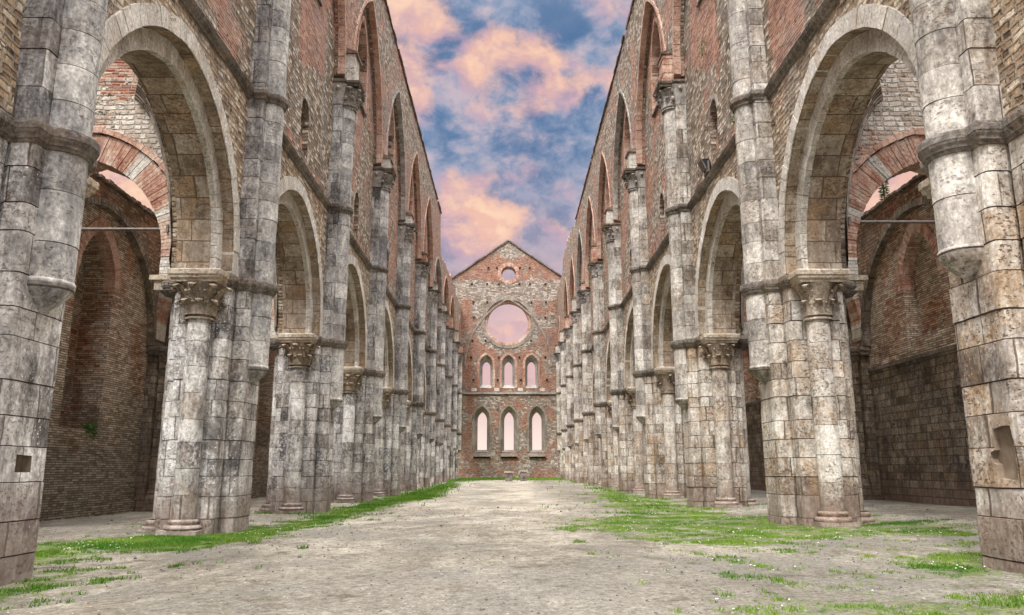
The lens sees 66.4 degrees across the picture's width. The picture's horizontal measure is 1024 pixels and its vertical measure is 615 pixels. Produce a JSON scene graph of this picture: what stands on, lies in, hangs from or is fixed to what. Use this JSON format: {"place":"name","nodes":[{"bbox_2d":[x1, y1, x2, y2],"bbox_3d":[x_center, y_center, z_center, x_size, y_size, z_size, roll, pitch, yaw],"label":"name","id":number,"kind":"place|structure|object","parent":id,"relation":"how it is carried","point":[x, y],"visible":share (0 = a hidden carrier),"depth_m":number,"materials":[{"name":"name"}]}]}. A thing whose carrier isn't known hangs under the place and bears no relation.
{"place":"outdoors","nodes":[
{"label":"outdoors","id":0,"kind":"place"},
{"bbox_2d":[99,0,917,449],"label":"sky","id":1,"kind":"structure","parent":0,"point":[509,97],"materials":[{"name":"blue"}]},
{"bbox_2d":[0,479,1023,614],"bbox_3d":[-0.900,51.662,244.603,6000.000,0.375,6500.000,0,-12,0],"label":"ground","id":2,"kind":"structure","parent":0,"point":[659,593],"depth_m":7.57,"materials":[{"name":"grey gravel"}]},
{"bbox_2d":[0,0,107,586],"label":"compound pier","id":3,"kind":"structure","parent":2,"relation":"on","point":[50,149],"depth_m":7.43,"materials":[{"name":"grey stone"}]},
{"bbox_2d":[39,172,274,521],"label":"aisle wall","id":4,"kind":"structure","parent":2,"relation":"on","point":[112,363],"depth_m":17.93,"materials":[{"name":"brick"}]},
{"bbox_2d":[59,259,83,427],"bbox_3d":[-10.068,0.458,16.955,0.544,4.800,2.000,0,-12,0],"label":"blocked window","id":5,"kind":"structure","parent":4,"relation":"in","point":[73,340],"depth_m":17.48,"materials":[{"name":"brick"}]},
{"bbox_2d":[82,421,97,439],"bbox_3d":[-9.154,2.686,16.961,0.311,0.468,0.475,0,-12,0],"label":"plant","id":6,"kind":"object","parent":4,"relation":"attached to","point":[91,427],"depth_m":16.96,"materials":[{"name":"green plant"}]},
{"bbox_2d":[89,58,172,293],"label":"aisle arch","id":7,"kind":"structure","parent":4,"relation":"on","point":[126,135],"depth_m":14.26,"materials":[{"name":"brick"}]},
{"bbox_2d":[81,224,168,231],"bbox_3d":[-7.603,-1.398,13.969,2.990,0.140,0.140,0,-12,0],"label":"tie rod","id":8,"kind":"object","parent":7,"relation":"attached to","point":[123,229],"visible":0.59,"depth_m":13.95,"materials":[{"name":"metal"}]},
{"bbox_2d":[156,261,277,341],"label":"aisle arch","id":9,"kind":"structure","parent":4,"relation":"on","point":[163,306],"depth_m":20.04,"materials":[{"name":"stone"}]},
{"bbox_2d":[134,0,290,535],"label":"compound pier","id":10,"kind":"structure","parent":2,"relation":"on","point":[217,369],"depth_m":13.12,"materials":[{"name":"grey stone"}]},
{"bbox_2d":[0,0,461,417],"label":"nave wall","id":11,"kind":"structure","parent":2,"relation":"on","point":[188,62],"depth_m":18.11,"materials":[{"name":"brick"}]},
{"bbox_2d":[300,93,310,148],"bbox_3d":[-4.987,-4.246,18.073,0.427,1.425,0.924,0,-12,0],"label":"small window","id":12,"kind":"structure","parent":11,"relation":"in","point":[304,94],"depth_m":18.18,"materials":[{"name":"grey stone"}]},
{"bbox_2d":[356,16,367,116],"bbox_3d":[-4.993,-7.942,25.107,0.480,3.104,1.877,0,-12,0],"label":"lancet window","id":13,"kind":"structure","parent":11,"relation":"in","point":[360,39],"depth_m":25.75,"materials":[{"name":"brick"}]},
{"bbox_2d":[387,108,394,184],"bbox_3d":[-5.015,-6.669,31.231,0.480,3.102,1.876,0,-12,0],"label":"lancet window","id":14,"kind":"structure","parent":11,"relation":"in","point":[392,123],"depth_m":31.98,"materials":[{"name":"brick"}]},
{"bbox_2d":[408,174,412,213],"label":"lancet window","id":15,"kind":"structure","parent":11,"relation":"in","point":[411,191],"depth_m":38.08,"materials":[{"name":"brick"}]},
{"bbox_2d":[424,223,425,252],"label":"lancet window","id":16,"kind":"structure","parent":11,"relation":"in","point":[425,223],"depth_m":44.23,"materials":[{"name":"brick"}]},
{"bbox_2d":[255,47,366,513],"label":"compound pier","id":17,"kind":"structure","parent":2,"relation":"on","point":[308,385],"depth_m":19.41,"materials":[{"name":"grey stone"}]},
{"bbox_2d":[330,153,396,502],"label":"compound pier","id":18,"kind":"structure","parent":2,"relation":"on","point":[357,414],"depth_m":25.56,"materials":[{"name":"grey stone"}]},
{"bbox_2d":[373,212,416,495],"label":"compound pier","id":19,"kind":"structure","parent":2,"relation":"on","point":[390,426],"depth_m":31.95,"materials":[{"name":"grey stone"}]},
{"bbox_2d":[399,252,431,490],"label":"compound pier","id":20,"kind":"structure","parent":2,"relation":"on","point":[411,433],"depth_m":38.22,"materials":[{"name":"grey stone"}]},
{"bbox_2d":[417,281,441,487],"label":"compound pier","id":21,"kind":"structure","parent":2,"relation":"on","point":[426,439],"depth_m":44.48,"materials":[{"name":"grey stone"}]},
{"bbox_2d":[430,303,448,484],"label":"compound pier","id":22,"kind":"structure","parent":2,"relation":"on","point":[438,441],"depth_m":50.67,"materials":[{"name":"grey stone"}]},
{"bbox_2d":[439,315,455,482],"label":"compound pier","id":23,"kind":"structure","parent":2,"relation":"on","point":[450,330],"depth_m":56.86,"materials":[{"name":"grey stone"}]},
{"bbox_2d":[447,330,460,480],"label":"compound pier","id":24,"kind":"structure","parent":2,"relation":"on","point":[456,343],"depth_m":63.02,"materials":[{"name":"grey stone"}]},
{"bbox_2d":[453,344,464,478],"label":"compound pier","id":25,"kind":"structure","parent":2,"relation":"on","point":[461,354],"depth_m":69.19,"materials":[{"name":"grey stone"}]},
{"bbox_2d":[451,240,561,477],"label":"wall","id":26,"kind":"structure","parent":2,"relation":"on","point":[484,288],"depth_m":76.66,"materials":[{"name":"brick"}]},
{"bbox_2d":[472,405,491,457],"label":"lancet window","id":27,"kind":"structure","parent":26,"relation":"in","point":[481,408],"depth_m":75.43,"materials":[{"name":"stone"}]},
{"bbox_2d":[477,353,494,387],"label":"lancet window","id":28,"kind":"structure","parent":26,"relation":"in","point":[489,358],"depth_m":76.64,"materials":[{"name":"stone"}]},
{"bbox_2d":[499,353,516,387],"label":"lancet window","id":29,"kind":"structure","parent":26,"relation":"in","point":[508,357],"depth_m":76.64,"materials":[{"name":"stone"}]},
{"bbox_2d":[481,296,534,348],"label":"round window","id":30,"kind":"structure","parent":26,"relation":"in","point":[531,322],"depth_m":77.45,"materials":[{"name":"stone"}]},
{"bbox_2d":[499,405,518,457],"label":"lancet window","id":31,"kind":"structure","parent":26,"relation":"in","point":[508,408],"depth_m":75.43,"materials":[{"name":"stone"}]},
{"bbox_2d":[523,353,540,387],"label":"lancet window","id":32,"kind":"structure","parent":26,"relation":"in","point":[530,357],"depth_m":76.66,"materials":[{"name":"stone"}]},
{"bbox_2d":[527,405,546,457],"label":"lancet window","id":33,"kind":"structure","parent":26,"relation":"in","point":[537,408],"depth_m":75.47,"materials":[{"name":"stone"}]},
{"bbox_2d":[504,471,513,480],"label":"stone pedestal","id":34,"kind":"object","parent":2,"relation":"on","point":[508,475],"visible":0.81,"depth_m":58.40,"materials":[{"name":"grey stone"}]},
{"bbox_2d":[519,470,527,480],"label":"stone pedestal","id":35,"kind":"object","parent":2,"relation":"on","point":[523,475],"visible":0.89,"depth_m":58.70,"materials":[{"name":"grey stone"}]},
{"bbox_2d":[44,500,1023,608],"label":"daisies","id":36,"kind":"object","parent":2,"relation":"on","point":[627,529],"visible":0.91,"depth_m":10.71,"materials":[{"name":"white plant"}]},
{"bbox_2d":[554,344,564,478],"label":"compound pier","id":37,"kind":"structure","parent":2,"relation":"on","point":[557,356],"depth_m":69.21,"materials":[{"name":"stone"}]},
{"bbox_2d":[558,330,570,479],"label":"compound pier","id":38,"kind":"structure","parent":2,"relation":"on","point":[563,385],"depth_m":63.08,"materials":[{"name":"stone"}]},
{"bbox_2d":[562,315,578,481],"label":"compound pier","id":39,"kind":"structure","parent":2,"relation":"on","point":[568,334],"depth_m":56.92,"materials":[{"name":"stone"}]},
{"bbox_2d":[569,297,587,483],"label":"compound pier","id":40,"kind":"structure","parent":2,"relation":"on","point":[579,442],"depth_m":50.74,"materials":[{"name":"stone"}]},
{"bbox_2d":[577,281,600,485],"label":"compound pier","id":41,"kind":"structure","parent":2,"relation":"on","point":[591,439],"depth_m":44.52,"materials":[{"name":"stone"}]},
{"bbox_2d":[586,243,618,488],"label":"compound pier","id":42,"kind":"structure","parent":2,"relation":"on","point":[606,434],"depth_m":38.30,"materials":[{"name":"stone"}]},
{"bbox_2d":[601,206,644,492],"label":"compound pier","id":43,"kind":"structure","parent":2,"relation":"on","point":[627,426],"depth_m":32.02,"materials":[{"name":"stone"}]},
{"bbox_2d":[621,147,686,498],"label":"compound pier","id":44,"kind":"structure","parent":2,"relation":"on","point":[659,414],"depth_m":25.65,"materials":[{"name":"stone"}]},
{"bbox_2d":[653,48,757,507],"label":"compound pier","id":45,"kind":"structure","parent":2,"relation":"on","point":[709,387],"depth_m":19.48,"materials":[{"name":"stone"}]},
{"bbox_2d":[557,0,1023,417],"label":"nave wall","id":46,"kind":"structure","parent":2,"relation":"on","point":[829,62],"depth_m":18.02,"materials":[{"name":"brick"}]},
{"bbox_2d":[558,317,559,340],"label":"lancet window","id":47,"kind":"structure","parent":46,"relation":"in","point":[558,317],"depth_m":74.72,"materials":[{"name":"brick"}]},
{"bbox_2d":[605,173,609,207],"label":"lancet window","id":48,"kind":"structure","parent":46,"relation":"in","point":[606,188],"depth_m":38.17,"materials":[{"name":"brick"}]},
{"bbox_2d":[624,108,630,184],"bbox_3d":[4.805,-6.662,31.265,0.480,3.103,1.874,0,-12,0],"label":"lancet window","id":49,"kind":"structure","parent":46,"relation":"in","point":[627,146],"depth_m":32.01,"materials":[{"name":"brick"}]},
{"bbox_2d":[650,17,661,117],"bbox_3d":[4.827,-7.934,25.142,0.480,3.102,1.875,0,-12,0],"label":"lancet window","id":50,"kind":"structure","parent":46,"relation":"in","point":[655,40],"depth_m":25.77,"materials":[{"name":"brick"}]},
{"bbox_2d":[659,189,664,228],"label":"small window","id":51,"kind":"structure","parent":46,"relation":"in","point":[662,191],"depth_m":24.26,"materials":[{"name":"grey stone"}]},
{"bbox_2d":[699,35,706,68],"bbox_3d":[4.552,-6.044,18.651,0.206,0.867,0.480,0,-12,0],"label":"wall plant","id":52,"kind":"object","parent":46,"relation":"attached to","point":[702,50],"depth_m":18.64,"materials":[{"name":"green plant"}]},
{"bbox_2d":[698,158,710,176],"bbox_3d":[4.547,-3.310,18.425,0.274,0.356,0.364,0,-12,0],"label":"floodlight","id":53,"kind":"object","parent":46,"relation":"attached to","point":[704,165],"visible":0.96,"depth_m":18.34,"materials":[{"name":"metal"}]},
{"bbox_2d":[708,94,717,149],"bbox_3d":[4.867,-4.237,18.112,0.425,1.423,0.915,0,-12,0],"label":"small window","id":54,"kind":"structure","parent":46,"relation":"in","point":[713,96],"depth_m":18.24,"materials":[{"name":"grey stone"}]},
{"bbox_2d":[727,0,878,527],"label":"compound pier","id":55,"kind":"structure","parent":2,"relation":"on","point":[800,368],"depth_m":13.18,"materials":[{"name":"stone"}]},
{"bbox_2d":[742,173,976,506],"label":"aisle wall","id":56,"kind":"structure","parent":2,"relation":"on","point":[913,441],"depth_m":17.95,"materials":[{"name":"brick"}]},
{"bbox_2d":[752,375,757,389],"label":"blocked window","id":57,"kind":"structure","parent":56,"relation":"in","point":[754,381],"depth_m":29.80,"materials":[{"name":"brick"}]},
{"bbox_2d":[740,262,860,348],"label":"aisle arch","id":58,"kind":"structure","parent":56,"relation":"on","point":[853,306],"depth_m":20.10,"materials":[{"name":"stone"}]},
{"bbox_2d":[845,59,927,293],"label":"aisle arch","id":59,"kind":"structure","parent":56,"relation":"on","point":[891,136],"depth_m":14.31,"materials":[{"name":"brick"}]},
{"bbox_2d":[848,217,934,224],"bbox_3d":[7.507,-1.534,14.053,2.990,0.140,0.140,0,-12,0],"label":"tie rod","id":60,"kind":"object","parent":59,"relation":"attached to","point":[897,222],"visible":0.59,"depth_m":14.03,"materials":[{"name":"metal"}]},
{"bbox_2d":[915,238,945,335],"bbox_3d":[9.744,0.472,17.024,0.951,4.800,2.000,0,-12,0],"label":"blocked window","id":61,"kind":"structure","parent":56,"relation":"in","point":[931,314],"depth_m":17.45,"materials":[{"name":"brick"}]},
{"bbox_2d":[878,180,889,200],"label":"conifer tree","id":62,"kind":"object","parent":2,"relation":"on","point":[884,192],"visible":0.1,"depth_m":42.17,"materials":[{"name":"green plant"}]},
{"bbox_2d":[910,0,1023,573],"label":"compound pier","id":63,"kind":"structure","parent":2,"relation":"on","point":[970,151],"depth_m":7.44,"materials":[{"name":"stone"}]},
{"bbox_2d":[0,477,1023,614],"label":"grass","id":64,"kind":"structure","parent":0,"point":[167,541],"depth_m":10.79,"materials":[{"name":"green plant"}]}
]}

